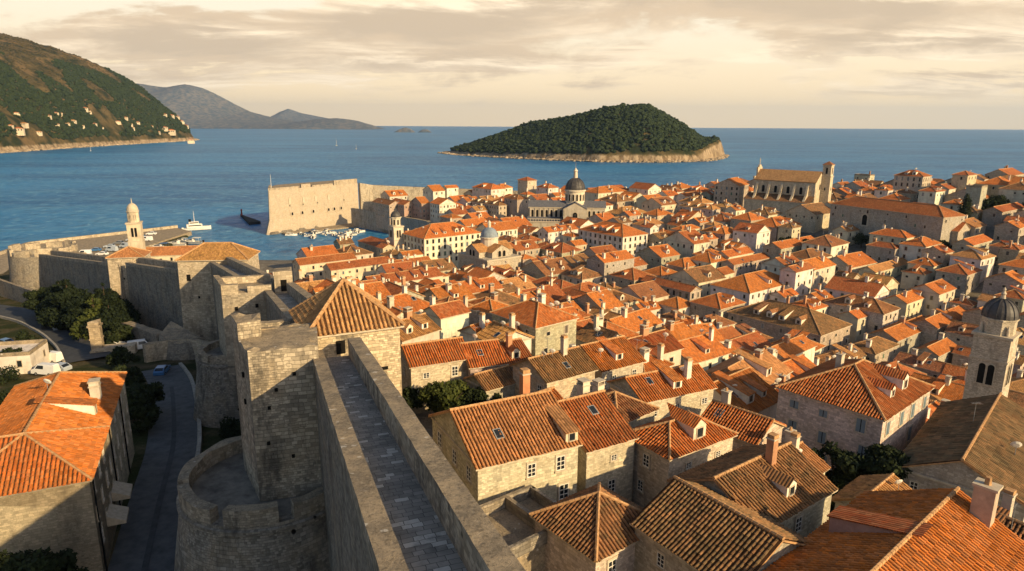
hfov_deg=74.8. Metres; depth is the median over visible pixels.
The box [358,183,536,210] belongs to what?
sea wall
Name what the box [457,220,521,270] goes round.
domed church
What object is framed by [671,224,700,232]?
stone house
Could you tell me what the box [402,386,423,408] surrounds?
garden tree
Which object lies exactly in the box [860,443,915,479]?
garden tree
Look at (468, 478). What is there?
window
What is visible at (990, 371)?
arch window
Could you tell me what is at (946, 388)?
stone house
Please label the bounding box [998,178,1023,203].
stone house
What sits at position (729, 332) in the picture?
stone house
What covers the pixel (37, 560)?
broadleaf tree
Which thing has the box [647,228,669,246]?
stone house
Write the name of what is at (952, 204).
stone house
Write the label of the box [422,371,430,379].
window
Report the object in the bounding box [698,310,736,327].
stone house
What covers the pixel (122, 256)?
roofed tower
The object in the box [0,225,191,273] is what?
pier
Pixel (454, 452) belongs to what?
window
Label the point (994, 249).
stone house
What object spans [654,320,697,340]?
stone house
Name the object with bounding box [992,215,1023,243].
stone house
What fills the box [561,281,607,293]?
stone house
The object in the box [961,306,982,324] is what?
stone house
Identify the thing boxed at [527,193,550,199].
stone house
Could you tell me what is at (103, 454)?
window
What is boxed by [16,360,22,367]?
window
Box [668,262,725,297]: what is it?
stone house
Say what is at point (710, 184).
stone house
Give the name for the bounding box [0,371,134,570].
stone house
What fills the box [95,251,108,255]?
parked car
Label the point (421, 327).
stone house
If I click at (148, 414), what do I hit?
broadleaf tree
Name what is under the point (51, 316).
pine tree
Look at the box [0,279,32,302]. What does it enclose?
yard wall
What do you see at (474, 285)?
stone house
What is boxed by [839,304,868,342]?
stone house
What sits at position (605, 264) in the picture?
stone house
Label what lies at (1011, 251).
stone house
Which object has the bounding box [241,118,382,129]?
coast
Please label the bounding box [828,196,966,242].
monastery
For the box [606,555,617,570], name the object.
window
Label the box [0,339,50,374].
stone house
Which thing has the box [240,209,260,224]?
breakwater
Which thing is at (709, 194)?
stone house
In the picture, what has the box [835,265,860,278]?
stone house
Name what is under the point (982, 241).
stone house
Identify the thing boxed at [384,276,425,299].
stone house
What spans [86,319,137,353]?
gate pillar
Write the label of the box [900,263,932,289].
stone house
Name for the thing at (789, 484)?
stone house
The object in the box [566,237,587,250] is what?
stone house
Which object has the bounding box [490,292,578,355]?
stone house
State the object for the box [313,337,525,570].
rampart wall
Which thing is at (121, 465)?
window
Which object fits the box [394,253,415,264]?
stone house
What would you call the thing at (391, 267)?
stone house
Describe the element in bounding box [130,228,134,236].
arch window
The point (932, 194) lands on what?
stone house
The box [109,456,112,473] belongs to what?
window
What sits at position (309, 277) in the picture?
stone house
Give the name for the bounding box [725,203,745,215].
stone house
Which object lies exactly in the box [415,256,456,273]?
stone house
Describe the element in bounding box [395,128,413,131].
rock islet
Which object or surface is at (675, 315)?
stone house
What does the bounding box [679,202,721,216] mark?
stone house
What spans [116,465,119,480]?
window
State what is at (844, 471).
garden tree
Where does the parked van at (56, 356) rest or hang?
on the ground
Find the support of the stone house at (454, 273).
on the ground
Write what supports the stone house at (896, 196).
on the ground
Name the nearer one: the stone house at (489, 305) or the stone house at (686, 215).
the stone house at (489, 305)
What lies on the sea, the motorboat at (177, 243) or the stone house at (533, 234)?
the motorboat at (177, 243)
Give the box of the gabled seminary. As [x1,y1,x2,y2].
[713,177,749,206]
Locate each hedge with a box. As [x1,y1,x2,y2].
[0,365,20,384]
[0,390,9,404]
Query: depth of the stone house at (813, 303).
211.23 m
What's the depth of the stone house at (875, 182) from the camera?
399.51 m
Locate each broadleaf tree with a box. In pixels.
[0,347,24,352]
[0,546,89,570]
[14,330,41,340]
[21,287,45,310]
[103,322,134,344]
[106,345,141,366]
[111,364,145,386]
[126,381,164,403]
[127,388,154,422]
[128,403,162,433]
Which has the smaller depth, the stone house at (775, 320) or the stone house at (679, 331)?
the stone house at (679, 331)
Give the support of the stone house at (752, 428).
on the ground
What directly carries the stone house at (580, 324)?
on the ground
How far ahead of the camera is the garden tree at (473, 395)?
88.68 m
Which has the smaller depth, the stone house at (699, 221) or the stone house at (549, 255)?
the stone house at (549, 255)
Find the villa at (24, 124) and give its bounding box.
[21,122,28,127]
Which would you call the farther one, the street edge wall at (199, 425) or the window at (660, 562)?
the street edge wall at (199, 425)
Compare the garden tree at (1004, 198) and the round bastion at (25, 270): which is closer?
the round bastion at (25, 270)
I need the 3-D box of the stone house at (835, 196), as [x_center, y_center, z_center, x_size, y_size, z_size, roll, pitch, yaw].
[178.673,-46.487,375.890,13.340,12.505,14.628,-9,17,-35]
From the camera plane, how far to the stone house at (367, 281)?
173.98 m
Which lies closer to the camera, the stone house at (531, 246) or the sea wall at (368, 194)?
the stone house at (531, 246)
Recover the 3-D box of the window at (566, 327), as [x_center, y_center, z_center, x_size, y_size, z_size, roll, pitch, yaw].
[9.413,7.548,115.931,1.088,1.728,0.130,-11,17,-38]
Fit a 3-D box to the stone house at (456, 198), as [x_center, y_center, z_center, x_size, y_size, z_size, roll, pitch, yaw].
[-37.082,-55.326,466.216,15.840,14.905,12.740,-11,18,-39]
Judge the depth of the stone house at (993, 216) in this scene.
285.69 m
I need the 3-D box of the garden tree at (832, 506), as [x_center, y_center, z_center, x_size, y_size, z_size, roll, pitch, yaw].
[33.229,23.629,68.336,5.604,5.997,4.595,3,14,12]
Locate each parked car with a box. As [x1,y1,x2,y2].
[0,338,13,341]
[58,362,71,370]
[91,247,101,250]
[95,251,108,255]
[153,365,170,375]
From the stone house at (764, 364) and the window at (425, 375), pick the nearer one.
the window at (425, 375)
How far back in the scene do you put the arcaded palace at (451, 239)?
310.88 m
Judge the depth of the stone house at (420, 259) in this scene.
294.45 m
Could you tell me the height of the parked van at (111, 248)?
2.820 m
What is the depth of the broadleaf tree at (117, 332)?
166.78 m
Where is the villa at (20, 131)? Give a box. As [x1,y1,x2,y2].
[15,127,25,135]
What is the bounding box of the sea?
[0,126,1023,259]
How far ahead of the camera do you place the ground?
150.45 m
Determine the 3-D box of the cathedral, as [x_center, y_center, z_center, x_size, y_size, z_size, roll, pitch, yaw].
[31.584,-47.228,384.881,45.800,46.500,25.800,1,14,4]
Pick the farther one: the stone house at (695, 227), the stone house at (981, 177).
the stone house at (981, 177)
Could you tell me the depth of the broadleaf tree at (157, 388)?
117.40 m
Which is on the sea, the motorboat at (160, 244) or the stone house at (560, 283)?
the motorboat at (160, 244)
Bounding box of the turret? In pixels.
[274,267,292,293]
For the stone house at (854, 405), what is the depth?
81.76 m
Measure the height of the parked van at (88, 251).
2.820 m
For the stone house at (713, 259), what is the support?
on the ground
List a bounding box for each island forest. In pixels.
[450,103,719,153]
[526,103,687,128]
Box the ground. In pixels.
[0,199,998,567]
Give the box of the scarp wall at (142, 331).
[120,321,161,341]
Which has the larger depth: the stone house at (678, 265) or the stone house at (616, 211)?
the stone house at (616, 211)
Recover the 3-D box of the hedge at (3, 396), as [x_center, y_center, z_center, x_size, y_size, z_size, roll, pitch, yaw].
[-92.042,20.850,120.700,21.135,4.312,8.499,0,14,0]
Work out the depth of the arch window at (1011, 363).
133.45 m
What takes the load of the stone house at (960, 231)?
on the ground
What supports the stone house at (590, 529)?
on the ground
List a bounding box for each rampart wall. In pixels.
[39,250,125,299]
[125,257,182,330]
[210,257,274,338]
[264,282,312,323]
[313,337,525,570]
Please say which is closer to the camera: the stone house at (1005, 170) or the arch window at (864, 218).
the arch window at (864, 218)
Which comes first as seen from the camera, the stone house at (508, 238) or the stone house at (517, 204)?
the stone house at (508, 238)
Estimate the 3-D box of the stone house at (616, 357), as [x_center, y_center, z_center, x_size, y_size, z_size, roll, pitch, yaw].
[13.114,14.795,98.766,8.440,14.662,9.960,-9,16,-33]
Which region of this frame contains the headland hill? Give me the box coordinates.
[0,33,193,150]
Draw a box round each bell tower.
[125,200,145,248]
[962,287,1021,398]
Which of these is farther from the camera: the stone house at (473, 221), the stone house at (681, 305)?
the stone house at (473, 221)
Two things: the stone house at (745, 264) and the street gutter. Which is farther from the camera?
the stone house at (745, 264)
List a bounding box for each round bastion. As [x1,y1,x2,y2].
[7,240,78,289]
[174,436,329,570]
[193,339,239,427]
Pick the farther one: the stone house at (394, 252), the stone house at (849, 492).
the stone house at (394, 252)
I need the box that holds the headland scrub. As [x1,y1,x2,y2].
[0,33,149,115]
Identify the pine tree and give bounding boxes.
[33,281,61,316]
[36,279,85,329]
[61,289,104,331]
[69,294,106,339]
[79,301,141,340]
[93,282,112,296]
[100,288,140,322]
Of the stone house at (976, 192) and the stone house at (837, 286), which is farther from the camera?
the stone house at (976, 192)
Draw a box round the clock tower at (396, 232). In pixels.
[387,210,403,248]
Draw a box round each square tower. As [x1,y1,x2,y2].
[213,274,271,375]
[230,313,321,501]
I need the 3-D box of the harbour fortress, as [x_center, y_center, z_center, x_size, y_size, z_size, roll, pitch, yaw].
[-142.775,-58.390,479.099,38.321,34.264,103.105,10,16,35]
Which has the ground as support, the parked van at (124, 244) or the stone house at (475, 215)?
the stone house at (475, 215)
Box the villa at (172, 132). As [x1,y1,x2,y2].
[169,129,175,135]
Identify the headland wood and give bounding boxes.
[0,51,190,141]
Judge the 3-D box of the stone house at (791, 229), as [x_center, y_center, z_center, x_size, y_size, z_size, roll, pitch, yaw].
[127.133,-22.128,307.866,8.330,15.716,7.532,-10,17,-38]
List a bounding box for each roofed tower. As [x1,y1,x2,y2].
[105,246,151,303]
[175,242,259,341]
[288,278,404,395]
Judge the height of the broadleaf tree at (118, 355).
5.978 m
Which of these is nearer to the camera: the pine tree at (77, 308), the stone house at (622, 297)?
the pine tree at (77, 308)
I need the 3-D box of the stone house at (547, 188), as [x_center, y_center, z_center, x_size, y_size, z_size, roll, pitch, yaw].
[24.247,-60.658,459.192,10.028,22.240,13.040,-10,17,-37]
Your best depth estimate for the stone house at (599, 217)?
358.61 m
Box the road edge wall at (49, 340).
[0,315,64,361]
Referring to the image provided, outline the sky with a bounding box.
[0,0,1023,129]
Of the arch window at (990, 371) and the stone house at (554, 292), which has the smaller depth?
the arch window at (990, 371)
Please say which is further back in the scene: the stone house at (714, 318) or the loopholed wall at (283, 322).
the stone house at (714, 318)
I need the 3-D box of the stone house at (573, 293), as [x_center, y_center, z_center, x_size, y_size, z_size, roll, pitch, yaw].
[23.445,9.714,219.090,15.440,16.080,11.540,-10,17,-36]
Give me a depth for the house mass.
351.87 m
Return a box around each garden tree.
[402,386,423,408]
[417,378,469,412]
[460,386,489,405]
[492,393,501,399]
[778,236,791,240]
[811,440,866,490]
[829,488,842,517]
[852,233,869,247]
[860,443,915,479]
[939,240,951,249]
[981,197,1002,209]
[987,194,1009,204]
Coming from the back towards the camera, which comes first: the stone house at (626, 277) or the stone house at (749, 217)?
the stone house at (749, 217)
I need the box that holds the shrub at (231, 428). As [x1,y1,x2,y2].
[218,416,240,438]
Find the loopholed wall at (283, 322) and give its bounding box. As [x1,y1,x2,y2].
[261,319,294,327]
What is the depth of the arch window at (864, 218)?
295.21 m
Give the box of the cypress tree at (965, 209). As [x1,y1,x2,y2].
[956,193,972,217]
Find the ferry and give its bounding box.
[181,213,210,230]
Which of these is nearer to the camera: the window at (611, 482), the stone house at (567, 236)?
the window at (611, 482)
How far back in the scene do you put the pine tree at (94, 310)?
173.23 m
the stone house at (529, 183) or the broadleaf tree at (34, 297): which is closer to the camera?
the broadleaf tree at (34, 297)
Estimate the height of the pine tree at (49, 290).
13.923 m
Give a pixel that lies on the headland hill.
(107, 120)
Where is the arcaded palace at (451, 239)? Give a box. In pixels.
[403,217,480,268]
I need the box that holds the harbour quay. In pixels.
[282,223,388,234]
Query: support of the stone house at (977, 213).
on the ground
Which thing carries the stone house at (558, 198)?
on the ground
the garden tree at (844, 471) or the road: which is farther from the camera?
the road
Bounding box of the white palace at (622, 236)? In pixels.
[578,221,648,256]
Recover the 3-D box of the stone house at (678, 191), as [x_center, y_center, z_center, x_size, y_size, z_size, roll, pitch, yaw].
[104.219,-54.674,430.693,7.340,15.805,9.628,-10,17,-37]
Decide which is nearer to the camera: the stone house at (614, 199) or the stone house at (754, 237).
the stone house at (754, 237)
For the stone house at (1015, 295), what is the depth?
205.73 m
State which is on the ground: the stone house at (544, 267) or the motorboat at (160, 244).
the stone house at (544, 267)
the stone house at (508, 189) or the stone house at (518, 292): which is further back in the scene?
the stone house at (508, 189)
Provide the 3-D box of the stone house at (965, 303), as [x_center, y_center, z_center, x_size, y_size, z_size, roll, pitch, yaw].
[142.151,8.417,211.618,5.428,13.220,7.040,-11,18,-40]
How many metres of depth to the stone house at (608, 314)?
172.54 m
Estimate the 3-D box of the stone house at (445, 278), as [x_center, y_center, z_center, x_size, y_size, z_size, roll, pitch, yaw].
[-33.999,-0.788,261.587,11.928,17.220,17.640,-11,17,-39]
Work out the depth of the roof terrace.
57.55 m
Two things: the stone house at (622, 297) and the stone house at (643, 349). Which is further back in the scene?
the stone house at (622, 297)
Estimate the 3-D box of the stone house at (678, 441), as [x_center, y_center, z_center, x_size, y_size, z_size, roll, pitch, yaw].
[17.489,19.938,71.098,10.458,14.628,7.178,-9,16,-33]
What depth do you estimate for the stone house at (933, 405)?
115.04 m
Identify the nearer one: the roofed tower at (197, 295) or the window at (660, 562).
the window at (660, 562)
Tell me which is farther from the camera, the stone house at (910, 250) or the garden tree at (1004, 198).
the garden tree at (1004, 198)
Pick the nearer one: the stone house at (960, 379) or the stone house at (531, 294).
the stone house at (960, 379)
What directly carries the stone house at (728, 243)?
on the ground
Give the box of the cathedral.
[527,168,605,228]
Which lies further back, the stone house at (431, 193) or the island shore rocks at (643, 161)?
the island shore rocks at (643, 161)
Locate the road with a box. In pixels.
[0,304,110,362]
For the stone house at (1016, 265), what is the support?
on the ground
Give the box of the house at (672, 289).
[640,275,701,300]
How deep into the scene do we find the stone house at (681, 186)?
450.05 m
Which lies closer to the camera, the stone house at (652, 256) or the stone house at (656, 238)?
the stone house at (652, 256)
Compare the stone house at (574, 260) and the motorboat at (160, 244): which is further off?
the motorboat at (160, 244)
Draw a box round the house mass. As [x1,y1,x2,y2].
[266,174,1023,422]
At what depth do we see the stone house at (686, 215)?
351.68 m
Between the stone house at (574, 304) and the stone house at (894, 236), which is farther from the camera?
the stone house at (894, 236)
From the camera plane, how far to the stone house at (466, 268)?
278.71 m
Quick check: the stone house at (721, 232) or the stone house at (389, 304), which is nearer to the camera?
the stone house at (389, 304)
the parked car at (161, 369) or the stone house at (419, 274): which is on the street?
the parked car at (161, 369)
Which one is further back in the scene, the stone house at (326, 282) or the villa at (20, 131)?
the villa at (20, 131)
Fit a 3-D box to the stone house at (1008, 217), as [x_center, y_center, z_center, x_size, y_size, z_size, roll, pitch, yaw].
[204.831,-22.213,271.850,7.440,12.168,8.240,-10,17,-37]
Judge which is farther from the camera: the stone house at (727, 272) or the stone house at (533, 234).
the stone house at (533, 234)
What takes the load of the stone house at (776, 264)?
on the ground
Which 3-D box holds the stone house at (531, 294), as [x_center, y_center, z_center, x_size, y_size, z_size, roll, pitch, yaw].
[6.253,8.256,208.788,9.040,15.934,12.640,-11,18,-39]
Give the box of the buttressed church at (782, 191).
[743,158,834,215]
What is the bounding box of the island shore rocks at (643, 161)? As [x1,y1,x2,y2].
[437,152,729,162]
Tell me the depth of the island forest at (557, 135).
1400.09 m
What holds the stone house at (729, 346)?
on the ground
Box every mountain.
[136,83,295,128]
[271,109,377,126]
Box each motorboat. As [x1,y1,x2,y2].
[149,242,171,246]
[169,240,187,245]
[181,237,203,244]
[284,232,296,235]
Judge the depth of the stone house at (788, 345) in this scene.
160.57 m
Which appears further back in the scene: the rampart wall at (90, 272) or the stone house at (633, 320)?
the rampart wall at (90, 272)
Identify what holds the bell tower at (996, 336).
on the ground
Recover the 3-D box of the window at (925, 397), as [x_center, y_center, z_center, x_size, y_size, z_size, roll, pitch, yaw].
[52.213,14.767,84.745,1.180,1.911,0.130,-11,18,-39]
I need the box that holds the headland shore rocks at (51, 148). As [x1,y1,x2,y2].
[0,138,198,152]
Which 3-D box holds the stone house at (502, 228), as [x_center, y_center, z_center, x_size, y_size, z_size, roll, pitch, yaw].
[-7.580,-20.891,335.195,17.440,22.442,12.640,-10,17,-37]
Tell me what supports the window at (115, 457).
in the stone house at (67, 452)
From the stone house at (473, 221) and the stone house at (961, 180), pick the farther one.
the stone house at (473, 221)
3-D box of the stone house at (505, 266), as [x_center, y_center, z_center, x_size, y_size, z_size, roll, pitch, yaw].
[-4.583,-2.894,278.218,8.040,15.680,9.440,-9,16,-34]
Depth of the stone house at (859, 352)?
178.89 m
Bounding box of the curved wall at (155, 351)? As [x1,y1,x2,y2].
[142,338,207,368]
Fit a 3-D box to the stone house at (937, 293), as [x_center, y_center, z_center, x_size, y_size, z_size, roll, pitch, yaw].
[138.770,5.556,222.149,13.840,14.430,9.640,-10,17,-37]
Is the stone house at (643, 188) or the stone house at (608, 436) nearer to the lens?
the stone house at (608, 436)
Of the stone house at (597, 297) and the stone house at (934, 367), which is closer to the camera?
the stone house at (934, 367)
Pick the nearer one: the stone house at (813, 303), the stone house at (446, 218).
the stone house at (813, 303)
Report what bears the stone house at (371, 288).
on the ground
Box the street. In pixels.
[108,365,197,570]
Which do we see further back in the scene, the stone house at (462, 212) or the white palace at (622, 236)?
the stone house at (462, 212)
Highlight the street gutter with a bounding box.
[141,386,176,570]
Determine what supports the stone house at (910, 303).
on the ground
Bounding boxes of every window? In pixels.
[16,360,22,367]
[98,460,101,478]
[100,484,104,503]
[101,522,105,543]
[102,446,105,463]
[105,467,109,487]
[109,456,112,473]
[112,443,116,461]
[116,430,119,448]
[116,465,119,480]
[119,453,122,469]
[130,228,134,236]
[134,227,137,236]
[402,363,405,376]
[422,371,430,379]
[437,427,442,451]
[451,364,458,377]
[451,445,456,467]
[465,461,471,484]
[526,460,537,479]
[536,382,541,390]
[554,453,566,473]
[557,480,569,500]
[564,324,568,333]
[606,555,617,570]
[607,476,616,491]
[610,453,617,462]
[611,373,616,379]
[631,368,636,374]
[636,477,643,493]
[641,451,650,469]
[654,549,665,570]
[685,460,692,469]
[700,396,707,404]
[714,449,721,458]
[787,418,797,429]
[789,398,799,409]
[794,513,803,533]
[816,429,826,444]
[818,408,828,418]
[854,416,866,434]
[857,443,867,455]
[860,214,868,226]
[884,419,890,437]
[898,409,904,427]
[906,424,912,443]
[908,479,919,489]
[909,402,915,420]
[922,394,927,409]
[975,362,986,383]
[984,364,995,385]
[1005,365,1010,386]
[1007,363,1012,384]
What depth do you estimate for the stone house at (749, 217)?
324.85 m
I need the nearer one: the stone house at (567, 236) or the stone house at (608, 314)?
the stone house at (608, 314)
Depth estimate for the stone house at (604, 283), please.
247.66 m
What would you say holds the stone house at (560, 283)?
on the ground
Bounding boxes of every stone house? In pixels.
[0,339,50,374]
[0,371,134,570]
[146,245,197,260]
[292,252,356,280]
[294,269,313,282]
[296,244,338,257]
[296,279,323,291]
[308,276,383,302]
[322,256,387,280]
[330,271,359,284]
[333,235,354,248]
[337,244,373,258]
[350,276,377,282]
[351,276,390,298]
[358,236,386,256]
[360,264,443,285]
[372,198,398,229]
[375,258,412,274]
[376,240,394,256]
[376,284,429,313]
[380,189,408,199]
[380,244,405,258]
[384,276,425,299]
[384,295,402,318]
[393,198,412,217]
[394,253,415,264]
[397,247,422,258]
[398,306,441,344]
[400,336,471,413]
[404,260,449,282]
[407,280,424,288]
[411,196,429,220]
[412,254,430,262]
[413,279,443,292]
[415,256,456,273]
[418,277,434,284]
[421,282,475,301]
[422,294,470,338]
[423,184,444,201]
[428,367,582,504]
[430,197,455,222]
[431,275,503,293]
[436,295,472,306]
[440,213,463,222]
[443,185,458,197]
[445,205,468,216]
[447,267,467,282]
[448,195,467,202]
[456,215,487,226]
[457,310,490,341]
[459,195,477,205]
[459,264,472,271]
[460,327,508,383]
[462,263,506,280]
[463,211,489,218]
[463,365,515,400]
[467,291,508,324]
[468,203,487,212]
[468,296,502,304]
[470,197,506,218]
[472,182,505,196]
[473,283,519,304]
[475,221,517,237]
[476,194,498,200]
[476,312,533,352]
[485,266,535,281]
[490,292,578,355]
[496,261,513,270]
[497,215,532,227]
[498,182,512,194]
[498,231,520,241]
[499,270,535,289]
[500,331,531,370]
[501,281,515,292]
[504,194,528,218]
[505,322,522,331]
[508,286,528,299]
[509,239,539,257]
[509,334,598,398]
[517,177,536,194]
[517,233,541,243]
[518,223,538,234]
[518,228,537,237]
[520,188,534,196]
[520,257,572,278]
[520,277,564,300]
[521,249,534,266]
[524,254,547,264]
[524,287,554,305]
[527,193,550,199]
[529,482,642,570]
[532,271,574,288]
[535,386,563,399]
[536,181,558,194]
[537,238,551,246]
[538,223,578,242]
[540,239,582,257]
[545,249,557,258]
[549,189,564,197]
[549,194,564,199]
[555,295,582,310]
[557,377,638,500]
[558,288,587,302]
[559,216,594,233]
[559,302,592,316]
[559,306,583,320]
[560,265,601,283]
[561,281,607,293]
[562,228,578,242]
[563,249,588,267]
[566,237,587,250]
[570,286,624,313]
[573,312,593,332]
[576,314,627,345]
[578,244,617,256]
[579,335,646,389]
[583,307,606,321]
[585,185,625,200]
[587,212,614,222]
[587,247,634,282]
[590,301,620,319]
[592,377,659,427]
[594,199,612,211]
[597,192,634,208]
[598,277,620,289]
[599,314,638,337]
[606,356,717,420]
[607,204,646,218]
[607,216,631,226]
[607,307,663,332]
[608,267,655,287]
[608,288,639,305]
[618,207,641,220]
[618,280,669,301]
[620,191,642,206]
[623,302,634,312]
[627,319,684,366]
[629,182,661,194]
[629,295,662,315]
[629,475,805,570]
[631,402,738,507]
[632,215,665,231]
[633,254,647,270]
[634,339,674,372]
[636,192,661,209]
[636,242,679,268]
[639,218,658,234]
[642,196,677,215]
[642,206,673,229]
[644,264,677,279]
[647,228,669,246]
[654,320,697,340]
[657,188,677,200]
[657,296,690,315]
[659,182,678,190]
[660,308,690,321]
[663,225,710,258]
[665,257,697,270]
[666,217,686,230]
[667,315,702,325]
[667,432,837,536]
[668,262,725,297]
[669,188,683,193]
[670,207,706,221]
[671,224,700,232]
[672,181,690,189]
[676,191,701,209]
[678,193,713,211]
[678,326,730,370]
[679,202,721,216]
[682,182,708,194]
[687,212,708,229]
[688,315,724,343]
[689,249,726,267]
[689,292,746,318]
[692,247,719,255]
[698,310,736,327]
[699,224,732,243]
[701,387,786,450]
[702,189,713,200]
[702,232,718,248]
[704,216,722,228]
[705,179,718,188]
[705,347,792,384]
[706,212,735,226]
[709,367,778,419]
[710,270,782,305]
[714,199,733,212]
[714,238,750,250]
[716,266,735,278]
[716,322,741,339]
[717,244,754,258]
[720,252,770,276]
[720,339,737,358]
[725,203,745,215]
[727,295,852,352]
[728,331,770,350]
[730,212,766,228]
[732,222,770,253]
[734,323,772,341]
[741,345,777,357]
[746,204,782,217]
[754,216,801,243]
[761,251,799,274]
[761,334,816,362]
[762,233,813,258]
[762,476,1023,570]
[767,347,776,355]
[769,283,799,302]
[770,329,825,355]
[771,372,789,391]
[775,350,935,469]
[777,221,801,240]
[779,260,814,300]
[779,354,816,378]
[784,426,830,474]
[785,202,830,232]
[786,245,831,259]
[787,250,836,291]
[789,295,828,313]
[799,283,834,303]
[801,230,849,257]
[814,343,867,363]
[814,355,830,365]
[824,199,836,207]
[824,275,889,300]
[824,291,900,332]
[829,249,877,274]
[831,192,844,201]
[831,473,911,508]
[832,179,848,188]
[832,185,855,195]
[832,221,859,245]
[833,340,867,358]
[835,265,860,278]
[837,179,869,191]
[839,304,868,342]
[845,332,899,363]
[850,190,878,198]
[854,171,874,179]
[856,178,883,186]
[858,183,876,194]
[858,255,908,277]
[858,270,898,296]
[866,238,899,263]
[867,315,923,355]
[869,224,917,244]
[874,184,893,197]
[877,360,926,375]
[879,190,910,201]
[883,289,925,321]
[893,168,931,196]
[893,187,917,201]
[893,348,949,377]
[898,235,941,260]
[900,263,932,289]
[901,392,1023,521]
[907,252,942,281]
[909,279,956,315]
[910,302,965,345]
[911,372,964,400]
[916,332,956,363]
[918,185,946,205]
[921,244,953,267]
[928,398,949,411]
[935,259,982,296]
[937,182,956,194]
[941,198,962,210]
[942,359,967,380]
[944,183,989,201]
[944,320,978,346]
[948,292,977,309]
[949,222,970,245]
[949,245,996,282]
[951,170,977,190]
[951,368,967,384]
[952,234,992,252]
[952,345,970,365]
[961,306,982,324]
[964,184,987,208]
[964,214,987,236]
[970,204,982,220]
[976,174,989,180]
[976,175,1010,196]
[977,293,1000,306]
[981,202,1023,227]
[982,270,1023,294]
[984,165,1023,178]
[988,240,1008,264]
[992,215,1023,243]
[994,283,1023,312]
[995,487,1023,540]
[997,237,1023,265]
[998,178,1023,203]
[998,257,1023,274]
[1003,215,1023,223]
[1007,390,1023,407]
[1008,176,1023,184]
[1009,369,1023,392]
[1012,347,1023,373]
[1016,327,1023,355]
[1017,312,1023,327]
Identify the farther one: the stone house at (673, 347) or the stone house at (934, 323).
the stone house at (934, 323)
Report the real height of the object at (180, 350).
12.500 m
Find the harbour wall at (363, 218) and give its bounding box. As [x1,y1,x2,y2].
[351,208,431,231]
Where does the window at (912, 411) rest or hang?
in the stone house at (854, 405)
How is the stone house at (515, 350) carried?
on the ground
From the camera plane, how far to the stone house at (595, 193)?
429.55 m
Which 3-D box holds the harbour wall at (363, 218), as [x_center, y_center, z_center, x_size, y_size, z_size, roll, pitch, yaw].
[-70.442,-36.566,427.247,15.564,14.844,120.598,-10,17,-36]
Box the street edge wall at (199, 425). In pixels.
[179,362,201,455]
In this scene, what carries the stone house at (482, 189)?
on the ground
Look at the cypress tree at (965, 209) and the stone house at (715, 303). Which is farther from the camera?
the cypress tree at (965, 209)
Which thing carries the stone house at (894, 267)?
on the ground
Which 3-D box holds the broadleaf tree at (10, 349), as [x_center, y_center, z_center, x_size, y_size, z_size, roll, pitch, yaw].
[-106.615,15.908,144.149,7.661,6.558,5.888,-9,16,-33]
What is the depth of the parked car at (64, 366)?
142.39 m
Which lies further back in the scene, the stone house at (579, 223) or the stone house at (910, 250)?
the stone house at (579, 223)
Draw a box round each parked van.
[31,362,60,375]
[49,350,63,362]
[79,249,91,253]
[105,246,118,251]
[119,242,127,247]
[127,339,148,348]
[144,236,152,240]
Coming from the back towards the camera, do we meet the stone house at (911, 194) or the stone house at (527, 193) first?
the stone house at (527, 193)
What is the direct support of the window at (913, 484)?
in the stone house at (967, 442)
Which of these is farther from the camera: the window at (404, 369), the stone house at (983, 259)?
the stone house at (983, 259)
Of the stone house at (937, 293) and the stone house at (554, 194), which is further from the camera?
the stone house at (554, 194)
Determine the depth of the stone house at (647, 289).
233.69 m
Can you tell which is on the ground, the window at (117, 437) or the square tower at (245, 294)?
the square tower at (245, 294)
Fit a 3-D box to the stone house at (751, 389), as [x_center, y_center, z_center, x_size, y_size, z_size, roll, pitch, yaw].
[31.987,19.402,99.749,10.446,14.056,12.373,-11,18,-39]
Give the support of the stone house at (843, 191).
on the ground
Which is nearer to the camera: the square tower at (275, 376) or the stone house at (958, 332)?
the square tower at (275, 376)
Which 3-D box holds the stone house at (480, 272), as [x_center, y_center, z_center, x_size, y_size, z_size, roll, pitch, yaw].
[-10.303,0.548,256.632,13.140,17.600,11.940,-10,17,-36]
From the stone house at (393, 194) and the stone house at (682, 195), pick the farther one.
the stone house at (393, 194)
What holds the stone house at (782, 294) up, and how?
on the ground
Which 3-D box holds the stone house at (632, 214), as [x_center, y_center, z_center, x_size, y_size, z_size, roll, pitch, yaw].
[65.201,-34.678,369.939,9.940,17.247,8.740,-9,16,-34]
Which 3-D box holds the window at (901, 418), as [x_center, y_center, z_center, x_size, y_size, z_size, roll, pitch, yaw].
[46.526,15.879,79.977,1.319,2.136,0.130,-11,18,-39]
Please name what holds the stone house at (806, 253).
on the ground
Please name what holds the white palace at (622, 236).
on the ground
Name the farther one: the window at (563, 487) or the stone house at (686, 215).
the stone house at (686, 215)
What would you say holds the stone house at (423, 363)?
on the ground
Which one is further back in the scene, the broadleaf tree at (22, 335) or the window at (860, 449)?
the broadleaf tree at (22, 335)
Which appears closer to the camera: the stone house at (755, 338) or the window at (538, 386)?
the window at (538, 386)
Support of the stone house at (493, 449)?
on the ground
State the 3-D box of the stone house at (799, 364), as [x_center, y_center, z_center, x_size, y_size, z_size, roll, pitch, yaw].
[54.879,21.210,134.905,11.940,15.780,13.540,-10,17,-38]
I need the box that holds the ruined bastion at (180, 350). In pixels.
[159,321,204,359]
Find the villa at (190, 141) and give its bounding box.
[187,139,194,143]
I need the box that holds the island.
[444,111,724,161]
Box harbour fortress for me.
[265,179,358,234]
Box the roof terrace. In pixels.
[480,484,556,570]
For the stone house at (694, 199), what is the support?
on the ground

